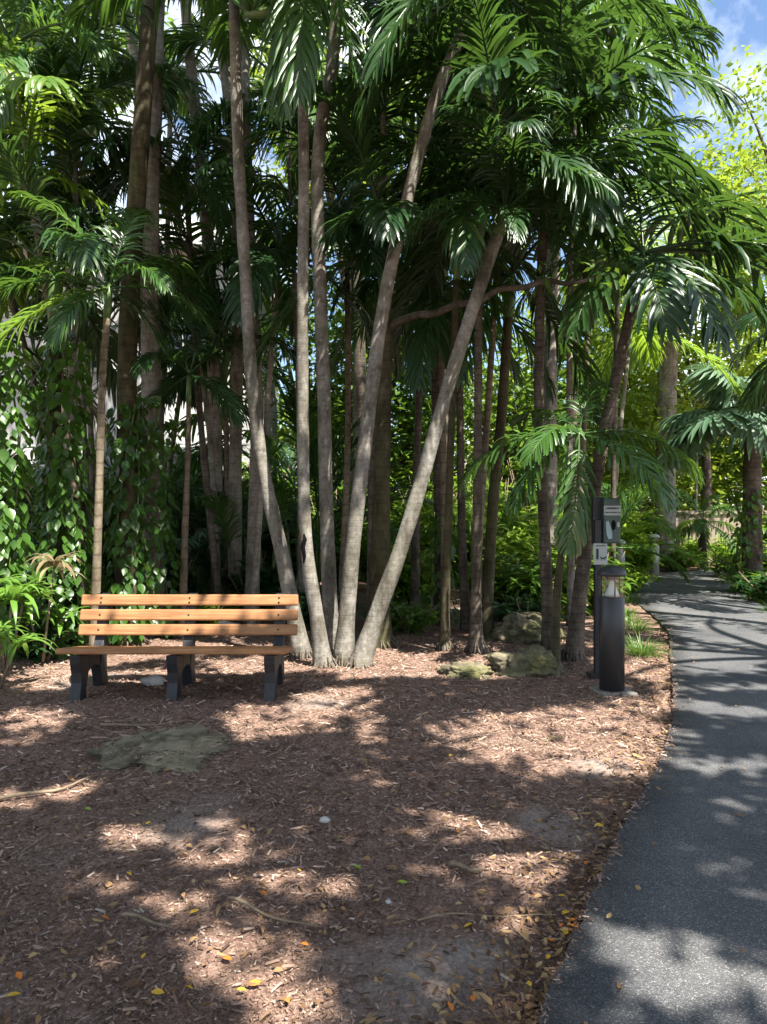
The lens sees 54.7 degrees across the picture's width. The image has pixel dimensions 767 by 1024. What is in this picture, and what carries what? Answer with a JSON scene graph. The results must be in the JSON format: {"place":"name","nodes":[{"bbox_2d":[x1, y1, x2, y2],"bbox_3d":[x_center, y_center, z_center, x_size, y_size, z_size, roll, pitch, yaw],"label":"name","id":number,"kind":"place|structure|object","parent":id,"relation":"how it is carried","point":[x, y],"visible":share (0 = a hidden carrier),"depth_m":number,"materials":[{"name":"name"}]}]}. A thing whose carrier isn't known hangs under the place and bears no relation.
{"place":"outdoors","nodes":[
{"label":"outdoors","id":0,"kind":"place"},
{"bbox_2d":[0,565,765,1023],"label":"ground","id":1,"kind":"structure","parent":0,"point":[408,961],"depth_m":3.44,"materials":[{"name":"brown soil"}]},
{"bbox_2d":[0,338,42,660],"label":"climbing vine","id":2,"kind":"object","parent":1,"relation":"on","point":[8,467],"visible":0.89,"depth_m":7.25,"materials":[{"name":"green plant"}]},
{"bbox_2d":[0,617,56,687],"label":"strap leaf plant","id":3,"kind":"object","parent":1,"relation":"on","point":[13,646],"visible":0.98,"depth_m":6.41,"materials":[{"name":"green plant"}]},
{"bbox_2d":[0,574,68,671],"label":"strap leaf plant","id":4,"kind":"object","parent":1,"relation":"on","point":[20,592],"visible":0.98,"depth_m":6.85,"materials":[{"name":"green plant"}]},
{"bbox_2d":[1,618,77,662],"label":"shrub","id":5,"kind":"object","parent":1,"relation":"on","point":[35,648],"visible":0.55,"depth_m":7.44,"materials":[{"name":"green plant"}]},
{"bbox_2d":[5,604,88,661],"bbox_3d":[-3.394,1.225,7.548,0.944,0.584,0.989,0,0,0],"label":"strap leaf plant","id":6,"kind":"object","parent":1,"relation":"on","point":[60,615],"visible":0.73,"depth_m":7.41,"materials":[{"name":"green plant"}]},
{"bbox_2d":[23,551,84,661],"bbox_3d":[-3.175,0.917,7.182,0.588,1.073,0.647,0,0,0],"label":"cordyline","id":7,"kind":"object","parent":1,"relation":"on","point":[52,563],"visible":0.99,"depth_m":7.19,"materials":[{"name":"beige plant"}]},
{"bbox_2d":[25,339,95,659],"bbox_3d":[-3.431,-0.108,7.886,0.741,3.389,0.767,0,0,-26],"label":"climbing vine","id":8,"kind":"object","parent":1,"relation":"on","point":[53,490],"visible":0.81,"depth_m":7.71,"materials":[{"name":"green plant"}]},
{"bbox_2d":[0,0,135,588],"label":"palm tree","id":9,"kind":"object","parent":1,"relation":"on","point":[91,47],"visible":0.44,"depth_m":8.71,"materials":[{"name":"green plant"}]},
{"bbox_2d":[0,190,139,586],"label":"palm tree","id":10,"kind":"object","parent":1,"relation":"on","point":[74,210],"visible":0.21,"depth_m":9.22,"materials":[{"name":"green plant"}]},
{"bbox_2d":[0,257,140,465],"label":"palm tree","id":11,"kind":"object","parent":1,"relation":"on","point":[36,334],"visible":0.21,"depth_m":10.50,"materials":[{"name":"green plant"}]},
{"bbox_2d":[0,33,146,637],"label":"palm tree","id":12,"kind":"object","parent":1,"relation":"on","point":[35,82],"visible":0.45,"depth_m":8.63,"materials":[{"name":"green plant"}]},
{"bbox_2d":[0,471,176,622],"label":"climbing vine","id":13,"kind":"object","parent":1,"relation":"on","point":[35,529],"visible":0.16,"depth_m":9.10,"materials":[{"name":"green plant"}]},
{"bbox_2d":[0,0,193,446],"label":"broadleaf tree","id":14,"kind":"object","parent":1,"relation":"on","point":[72,369],"visible":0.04,"depth_m":15.17,"materials":[{"name":"green plant"}]},
{"bbox_2d":[0,130,197,643],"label":"palm tree","id":15,"kind":"object","parent":1,"relation":"on","point":[78,246],"visible":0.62,"depth_m":7.94,"materials":[{"name":"green plant"}]},
{"bbox_2d":[0,445,202,590],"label":"clumping palm","id":16,"kind":"object","parent":1,"relation":"on","point":[15,458],"visible":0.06,"depth_m":10.23,"materials":[{"name":"green plant"}]},
{"bbox_2d":[0,0,212,561],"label":"palm tree","id":17,"kind":"object","parent":1,"relation":"on","point":[129,65],"visible":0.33,"depth_m":9.41,"materials":[{"name":"green plant"}]},
{"bbox_2d":[0,190,214,645],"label":"palm tree","id":18,"kind":"object","parent":1,"relation":"on","point":[65,324],"visible":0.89,"depth_m":7.56,"materials":[{"name":"green plant"}]},
{"bbox_2d":[0,36,219,535],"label":"palm tree","id":19,"kind":"object","parent":1,"relation":"on","point":[58,62],"visible":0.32,"depth_m":9.35,"materials":[{"name":"green plant"}]},
{"bbox_2d":[107,0,157,645],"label":"palm tree","id":20,"kind":"object","parent":1,"relation":"on","point":[136,196],"visible":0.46,"depth_m":8.32,"materials":[{"name":"brown plant"}]},
{"bbox_2d":[101,403,154,644],"bbox_3d":[-2.878,0.164,8.338,0.615,2.731,0.558,0,0,41],"label":"climbing vine","id":21,"kind":"object","parent":20,"relation":"attached to","point":[116,532],"visible":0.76,"depth_m":8.19,"materials":[{"name":"green plant"}]},
{"bbox_2d":[32,438,248,608],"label":"clumping palm","id":22,"kind":"object","parent":1,"relation":"on","point":[196,488],"visible":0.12,"depth_m":11.29,"materials":[{"name":"green plant"}]},
{"bbox_2d":[0,215,283,491],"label":"white house","id":23,"kind":"structure","parent":1,"relation":"on","point":[273,430],"depth_m":16.00,"materials":[{"name":"paint"}]},
{"bbox_2d":[140,0,165,637],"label":"palm tree","id":24,"kind":"object","parent":1,"relation":"on","point":[151,382],"visible":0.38,"depth_m":9.11,"materials":[{"name":"brown plant"}]},
{"bbox_2d":[136,395,182,637],"bbox_3d":[-2.769,0.052,8.999,0.721,2.908,0.717,0,0,0],"label":"climbing vine","id":25,"kind":"object","parent":24,"relation":"attached to","point":[163,537],"visible":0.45,"depth_m":8.82,"materials":[{"name":"green plant"}]},
{"bbox_2d":[86,724,233,773],"bbox_3d":[-1.389,1.490,4.671,0.896,0.141,0.991,0,0,0],"label":"boulder","id":26,"kind":"object","parent":1,"relation":"on","point":[178,738],"visible":0.77,"depth_m":4.57,"materials":[{"name":"stone"}]},
{"bbox_2d":[56,0,277,455],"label":"palm tree","id":27,"kind":"object","parent":1,"relation":"on","point":[174,107],"visible":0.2,"depth_m":11.48,"materials":[{"name":"green plant"}]},
{"bbox_2d":[55,593,298,702],"bbox_3d":[-1.680,1.133,6.203,1.880,0.834,0.712,0,0,0],"label":"park bench","id":28,"kind":"object","parent":1,"relation":"on","point":[180,662],"visible":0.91,"depth_m":6.37,"materials":[{"name":"brown wood"}]},
{"bbox_2d":[66,54,297,606],"bbox_3d":[-2.704,-2.275,10.240,3.383,7.684,3.330,0,0,0],"label":"palm tree","id":29,"kind":"object","parent":1,"relation":"on","point":[225,221],"visible":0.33,"depth_m":10.05,"materials":[{"name":"green plant"}]},
{"bbox_2d":[72,156,294,577],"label":"palm tree","id":30,"kind":"object","parent":1,"relation":"on","point":[182,188],"visible":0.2,"depth_m":10.11,"materials":[{"name":"green plant"}]},
{"bbox_2d":[86,262,281,503],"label":"palm tree","id":31,"kind":"object","parent":1,"relation":"on","point":[182,398],"visible":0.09,"depth_m":12.56,"materials":[{"name":"green plant"}]},
{"bbox_2d":[164,527,227,586],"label":"fan palm","id":32,"kind":"object","parent":1,"relation":"on","point":[201,534],"visible":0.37,"depth_m":10.48,"materials":[{"name":"green plant"}]},
{"bbox_2d":[84,266,312,586],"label":"palm tree","id":33,"kind":"object","parent":1,"relation":"on","point":[175,373],"visible":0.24,"depth_m":10.96,"materials":[{"name":"green plant"}]},
{"bbox_2d":[180,0,225,607],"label":"palm tree","id":34,"kind":"object","parent":1,"relation":"on","point":[215,413],"visible":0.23,"depth_m":10.93,"materials":[{"name":"brown plant"}]},
{"bbox_2d":[172,0,242,590],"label":"palm tree","id":35,"kind":"object","parent":1,"relation":"on","point":[235,469],"visible":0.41,"depth_m":10.53,"materials":[{"name":"brown plant"}]},
{"bbox_2d":[118,292,296,638],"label":"palm tree","id":36,"kind":"object","parent":1,"relation":"on","point":[184,355],"visible":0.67,"depth_m":8.96,"materials":[{"name":"green plant"}]},
{"bbox_2d":[54,0,390,668],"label":"palm tree","id":37,"kind":"object","parent":1,"relation":"on","point":[295,79],"visible":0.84,"depth_m":7.04,"materials":[{"name":"green plant"}]},
{"bbox_2d":[163,347,292,553],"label":"palm tree","id":38,"kind":"object","parent":1,"relation":"on","point":[195,465],"visible":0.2,"depth_m":12.08,"materials":[{"name":"green plant"}]},
{"bbox_2d":[220,550,281,608],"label":"shrub","id":39,"kind":"object","parent":1,"relation":"on","point":[267,577],"visible":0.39,"depth_m":10.41,"materials":[{"name":"green plant"}]},
{"bbox_2d":[240,10,262,623],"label":"palm tree","id":40,"kind":"object","parent":1,"relation":"on","point":[253,473],"visible":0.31,"depth_m":9.93,"materials":[{"name":"brown plant"}]},
{"bbox_2d":[165,432,338,584],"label":"clumping palm","id":41,"kind":"object","parent":1,"relation":"on","point":[206,565],"visible":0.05,"depth_m":11.92,"materials":[{"name":"green plant"}]},
{"bbox_2d":[160,110,378,623],"bbox_3d":[-1.576,-1.719,9.621,3.499,6.569,3.862,0,0,0],"label":"palm tree","id":42,"kind":"object","parent":1,"relation":"on","point":[274,226],"visible":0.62,"depth_m":9.26,"materials":[{"name":"green plant"}]},
{"bbox_2d":[228,0,311,659],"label":"palm tree","id":43,"kind":"object","parent":1,"relation":"on","point":[299,642],"visible":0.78,"depth_m":7.55,"materials":[{"name":"grey plant"}]},
{"bbox_2d":[177,476,366,608],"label":"clumping palm","id":44,"kind":"object","parent":1,"relation":"on","point":[283,497],"visible":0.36,"depth_m":10.47,"materials":[{"name":"green plant"}]},
{"bbox_2d":[164,0,403,604],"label":"palm tree","id":45,"kind":"object","parent":1,"relation":"on","point":[186,37],"visible":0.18,"depth_m":10.47,"materials":[{"name":"green plant"}]},
{"bbox_2d":[193,164,449,486],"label":"broadleaf tree","id":46,"kind":"object","parent":1,"relation":"on","point":[339,316],"visible":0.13,"depth_m":18.96,"materials":[{"name":"green plant"}]},
{"bbox_2d":[190,390,457,588],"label":"clumping palm","id":47,"kind":"object","parent":1,"relation":"on","point":[338,477],"visible":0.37,"depth_m":12.10,"materials":[{"name":"green plant"}]},
{"bbox_2d":[311,0,342,652],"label":"palm tree","id":48,"kind":"object","parent":1,"relation":"on","point":[328,578],"visible":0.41,"depth_m":7.74,"materials":[{"name":"grey plant"}]},
{"bbox_2d":[249,4,425,581],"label":"palm tree","id":49,"kind":"object","parent":1,"relation":"on","point":[359,370],"visible":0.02,"depth_m":15.89,"materials":[{"name":"plant"}]},
{"bbox_2d":[216,40,475,604],"bbox_3d":[-0.583,-1.981,9.735,3.479,7.088,4.087,0,0,25],"label":"palm tree","id":50,"kind":"object","parent":1,"relation":"on","point":[369,261],"visible":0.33,"depth_m":9.30,"materials":[{"name":"green plant"}]},
{"bbox_2d":[0,601,756,1023],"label":"leaf litter","id":51,"kind":"object","parent":1,"relation":"on","point":[528,1005],"visible":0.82,"depth_m":2.74,"materials":[{"name":"brown plant"}]},
{"bbox_2d":[240,0,524,215],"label":"palm tree","id":52,"kind":"object","parent":1,"relation":"on","point":[368,6],"visible":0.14,"depth_m":9.10,"materials":[{"name":"green plant"}]},
{"bbox_2d":[241,58,554,650],"bbox_3d":[-0.146,-1.466,8.418,2.832,6.062,3.402,0,0,-37],"label":"palm tree","id":53,"kind":"object","parent":1,"relation":"on","point":[384,225],"visible":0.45,"depth_m":8.21,"materials":[{"name":"green plant"}]},
{"bbox_2d":[274,261,530,505],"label":"broadleaf tree","id":54,"kind":"object","parent":1,"relation":"on","point":[401,418],"visible":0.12,"depth_m":18.90,"materials":[{"name":"green plant"}]},
{"bbox_2d":[390,538,434,608],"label":"shrub","id":55,"kind":"object","parent":1,"relation":"on","point":[402,591],"visible":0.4,"depth_m":11.29,"materials":[{"name":"green plant"}]},
{"bbox_2d":[390,601,440,635],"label":"shrub","id":56,"kind":"object","parent":1,"relation":"on","point":[401,620],"visible":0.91,"depth_m":9.08,"materials":[{"name":"green plant"}]},
{"bbox_2d":[364,476,472,575],"bbox_3d":[0.745,0.391,14.556,2.310,2.187,2.185,0,0,-23],"label":"shrub","id":57,"kind":"object","parent":1,"relation":"on","point":[426,527],"visible":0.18,"depth_m":14.25,"materials":[{"name":"green plant"}]},
{"bbox_2d":[329,195,522,610],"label":"palm tree","id":58,"kind":"object","parent":1,"relation":"on","point":[367,289],"visible":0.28,"depth_m":10.96,"materials":[{"name":"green plant"}]},
{"bbox_2d":[324,0,540,614],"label":"palm tree","id":59,"kind":"object","parent":1,"relation":"on","point":[443,449],"visible":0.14,"depth_m":9.36,"materials":[{"name":"green plant"}]},
{"bbox_2d":[328,128,559,624],"bbox_3d":[0.720,-1.998,9.849,2.964,7.122,3.095,0,0,-10],"label":"palm tree","id":60,"kind":"object","parent":1,"relation":"on","point":[436,465],"visible":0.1,"depth_m":9.93,"materials":[{"name":"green plant"}]},
{"bbox_2d":[418,512,458,626],"bbox_3d":[0.766,0.787,9.893,0.559,1.577,0.477,0,0,27],"label":"climbing vine","id":61,"kind":"object","parent":60,"relation":"attached to","point":[436,524],"visible":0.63,"depth_m":9.79,"materials":[{"name":"green plant"}]},
{"bbox_2d":[316,85,575,651],"bbox_3d":[0.920,-1.405,8.190,2.724,5.934,3.032,0,0,22],"label":"palm tree","id":62,"kind":"object","parent":1,"relation":"on","point":[444,642],"visible":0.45,"depth_m":8.07,"materials":[{"name":"green plant"}]},
{"bbox_2d":[330,188,572,630],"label":"palm tree","id":63,"kind":"object","parent":1,"relation":"on","point":[414,365],"visible":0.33,"depth_m":9.35,"materials":[{"name":"green plant"}]},
{"bbox_2d":[435,661,493,679],"bbox_3d":[0.747,1.449,6.844,0.540,0.152,0.471,0,0,0],"label":"boulder","id":64,"kind":"object","parent":1,"relation":"on","point":[476,670],"visible":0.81,"depth_m":6.74,"materials":[{"name":"stone"}]},
{"bbox_2d":[325,17,627,655],"bbox_3d":[0.881,-1.558,8.031,3.259,6.239,3.135,0,0,23],"label":"palm tree","id":65,"kind":"object","parent":1,"relation":"on","point":[467,245],"visible":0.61,"depth_m":7.69,"materials":[{"name":"green plant"}]},
{"bbox_2d":[390,461,563,588],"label":"clumping palm","id":66,"kind":"object","parent":1,"relation":"on","point":[471,516],"visible":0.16,"depth_m":14.46,"materials":[{"name":"green plant"}]},
{"bbox_2d":[340,0,655,668],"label":"palm tree","id":67,"kind":"object","parent":1,"relation":"on","point":[364,649],"visible":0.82,"depth_m":7.02,"materials":[{"name":"green plant"}]},
{"bbox_2d":[331,0,687,666],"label":"palm tree","id":68,"kind":"object","parent":1,"relation":"on","point":[380,58],"visible":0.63,"depth_m":7.25,"materials":[{"name":"green plant"}]},
{"bbox_2d":[366,236,653,617],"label":"leaning tree","id":69,"kind":"object","parent":1,"relation":"on","point":[420,314],"visible":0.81,"depth_m":7.51,"materials":[{"name":"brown plant"}]},
{"bbox_2d":[397,0,645,631],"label":"palm tree","id":70,"kind":"object","parent":1,"relation":"on","point":[504,9],"visible":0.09,"depth_m":9.36,"materials":[{"name":"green plant"}]},
{"bbox_2d":[391,305,656,505],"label":"broadleaf tree","id":71,"kind":"object","parent":1,"relation":"on","point":[523,398],"visible":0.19,"depth_m":19.24,"materials":[{"name":"green plant"}]},
{"bbox_2d":[482,491,566,573],"bbox_3d":[2.320,0.576,12.024,1.821,1.823,1.925,0,0,13],"label":"shrub","id":72,"kind":"object","parent":1,"relation":"on","point":[523,549],"visible":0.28,"depth_m":11.67,"materials":[{"name":"green plant"}]},
{"bbox_2d":[485,644,564,677],"bbox_3d":[1.344,1.396,7.005,0.749,0.261,0.561,0,0,0],"label":"boulder","id":73,"kind":"object","parent":1,"relation":"on","point":[537,660],"visible":0.92,"depth_m":6.86,"materials":[{"name":"stone"}]},
{"bbox_2d":[485,611,566,644],"bbox_3d":[1.654,1.329,8.598,0.828,0.340,0.692,0,0,-21],"label":"boulder","id":74,"kind":"object","parent":1,"relation":"on","point":[514,627],"visible":0.73,"depth_m":8.45,"materials":[{"name":"stone"}]},
{"bbox_2d":[489,593,568,624],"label":"shrub","id":75,"kind":"object","parent":1,"relation":"on","point":[502,610],"visible":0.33,"depth_m":9.11,"materials":[{"name":"green plant"}]},
{"bbox_2d":[494,552,566,611],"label":"shrub","id":76,"kind":"object","parent":1,"relation":"on","point":[521,583],"visible":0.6,"depth_m":9.99,"materials":[{"name":"green plant"}]},
{"bbox_2d":[374,172,695,636],"bbox_3d":[1.637,-1.314,9.251,3.604,5.760,2.876,0,0,0],"label":"palm tree","id":77,"kind":"object","parent":1,"relation":"on","point":[586,370],"visible":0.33,"depth_m":8.95,"materials":[{"name":"green plant"}]},
{"bbox_2d":[367,0,745,648],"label":"palm tree","id":78,"kind":"object","parent":1,"relation":"on","point":[476,76],"visible":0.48,"depth_m":7.52,"materials":[{"name":"green plant"}]},
{"bbox_2d":[526,540,606,620],"bbox_3d":[2.555,0.977,10.463,1.308,1.177,1.248,0,0,-6],"label":"shrub","id":79,"kind":"object","parent":1,"relation":"on","point":[564,592],"visible":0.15,"depth_m":10.30,"materials":[{"name":"green plant"}]},
{"bbox_2d":[414,0,723,625],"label":"palm tree","id":80,"kind":"object","parent":1,"relation":"on","point":[679,15],"visible":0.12,"depth_m":9.56,"materials":[{"name":"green plant"}]},
{"bbox_2d":[456,380,705,668],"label":"palm tree","id":81,"kind":"object","parent":1,"relation":"on","point":[547,445],"visible":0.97,"depth_m":6.85,"materials":[{"name":"green plant"}]},
{"bbox_2d":[483,445,690,587],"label":"clumping palm","id":82,"kind":"object","parent":1,"relation":"on","point":[627,505],"visible":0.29,"depth_m":13.03,"materials":[{"name":"green plant"}]},
{"bbox_2d":[466,293,728,488],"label":"broadleaf tree","id":83,"kind":"object","parent":1,"relation":"on","point":[631,417],"visible":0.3,"depth_m":19.48,"materials":[{"name":"green plant"}]},
{"bbox_2d":[586,497,620,678],"bbox_3d":[2.002,0.717,6.750,0.270,1.707,0.160,0,0,0],"label":"waste bag station","id":84,"kind":"object","parent":1,"relation":"on","point":[606,513],"visible":0.92,"depth_m":6.72,"materials":[{"name":"black plastic"}]},
{"bbox_2d":[518,21,701,566],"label":"palm tree","id":85,"kind":"object","parent":1,"relation":"on","point":[623,128],"visible":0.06,"depth_m":9.90,"materials":[{"name":"green plant"}]},
{"bbox_2d":[589,565,637,696],"bbox_3d":[1.914,0.981,6.184,0.310,1.078,0.280,0,0,-7],"label":"bollard light","id":86,"kind":"object","parent":1,"relation":"on","point":[612,640],"visible":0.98,"depth_m":6.10,"materials":[{"name":"metal"}]},
{"bbox_2d":[518,0,714,554],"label":"palm tree","id":87,"kind":"object","parent":1,"relation":"on","point":[550,362],"visible":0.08,"depth_m":11.90,"materials":[{"name":"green plant"}]},
{"bbox_2d":[519,109,715,536],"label":"palm tree","id":88,"kind":"object","parent":1,"relation":"on","point":[671,120],"visible":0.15,"depth_m":10.30,"materials":[{"name":"green plant"}]},
{"bbox_2d":[513,230,747,561],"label":"palm tree","id":89,"kind":"object","parent":1,"relation":"on","point":[654,358],"visible":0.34,"depth_m":13.05,"materials":[{"name":"green plant"}]},
{"bbox_2d":[502,173,766,661],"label":"palm tree","id":90,"kind":"object","parent":1,"relation":"on","point":[580,305],"visible":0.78,"depth_m":7.41,"materials":[{"name":"green plant"}]},
{"bbox_2d":[544,0,736,562],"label":"palm tree","id":91,"kind":"object","parent":1,"relation":"on","point":[693,69],"visible":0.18,"depth_m":11.62,"materials":[{"name":"green plant"}]},
{"bbox_2d":[530,148,766,571],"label":"palm tree","id":92,"kind":"object","parent":1,"relation":"on","point":[667,376],"visible":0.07,"depth_m":18.78,"materials":[{"name":"green plant"}]},
{"bbox_2d":[621,480,700,569],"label":"clumping palm","id":93,"kind":"object","parent":1,"relation":"on","point":[669,532],"visible":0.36,"depth_m":15.81,"materials":[{"name":"green plant"}]},
{"bbox_2d":[581,295,766,510],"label":"broadleaf tree","id":94,"kind":"object","parent":1,"relation":"on","point":[706,491],"visible":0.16,"depth_m":20.98,"materials":[{"name":"green plant"}]},
{"bbox_2d":[602,438,766,510],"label":"broadleaf tree","id":95,"kind":"object","parent":1,"relation":"on","point":[683,480],"visible":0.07,"depth_m":23.85,"materials":[{"name":"green plant"}]},
{"bbox_2d":[633,341,766,505],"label":"broadleaf tree","id":96,"kind":"object","parent":1,"relation":"on","point":[730,461],"visible":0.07,"depth_m":24.56,"materials":[{"name":"green plant"}]},
{"bbox_2d":[642,511,766,563],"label":"garden wall","id":97,"kind":"structure","parent":1,"relation":"on","point":[679,520],"depth_m":21.49,"materials":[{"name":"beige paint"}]},
{"bbox_2d":[647,45,766,342],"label":"broadleaf tree","id":98,"kind":"object","parent":1,"relation":"on","point":[740,154],"visible":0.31,"depth_m":14.85,"materials":[{"name":"green plant"}]},
{"bbox_2d":[676,487,741,569],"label":"palm tree","id":99,"kind":"object","parent":1,"relation":"on","point":[700,527],"visible":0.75,"depth_m":19.12,"materials":[{"name":"green plant"}]},
{"bbox_2d":[653,363,766,595],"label":"fan palm","id":100,"kind":"object","parent":1,"relation":"on","point":[693,433],"visible":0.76,"depth_m":13.33,"materials":[{"name":"green plant"}]},
{"bbox_2d":[720,488,766,592],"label":"climbing vine","id":101,"kind":"object","parent":100,"relation":"attached to","point":[741,518],"visible":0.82,"depth_m":13.39,"materials":[{"name":"green plant"}]},
{"bbox_2d":[726,304,766,417],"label":"palm tree","id":102,"kind":"object","parent":1,"relation":"on","point":[750,318],"visible":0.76,"depth_m":10.43,"materials":[{"name":"green plant"}]},
{"bbox_2d":[728,571,766,603],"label":"shrub","id":103,"kind":"object","parent":1,"relation":"on","point":[761,585],"visible":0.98,"depth_m":12.19,"materials":[{"name":"green plant"}]},
{"bbox_2d":[0,0,766,507],"label":"sky","id":104,"kind":"structure","parent":0,"point":[741,22],"materials":[{"name":"blue"}]},
{"bbox_2d":[539,569,766,1023],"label":"path","id":105,"kind":"structure","parent":0,"point":[676,933],"depth_m":3.09,"materials":[{"name":"grey asphalt"}]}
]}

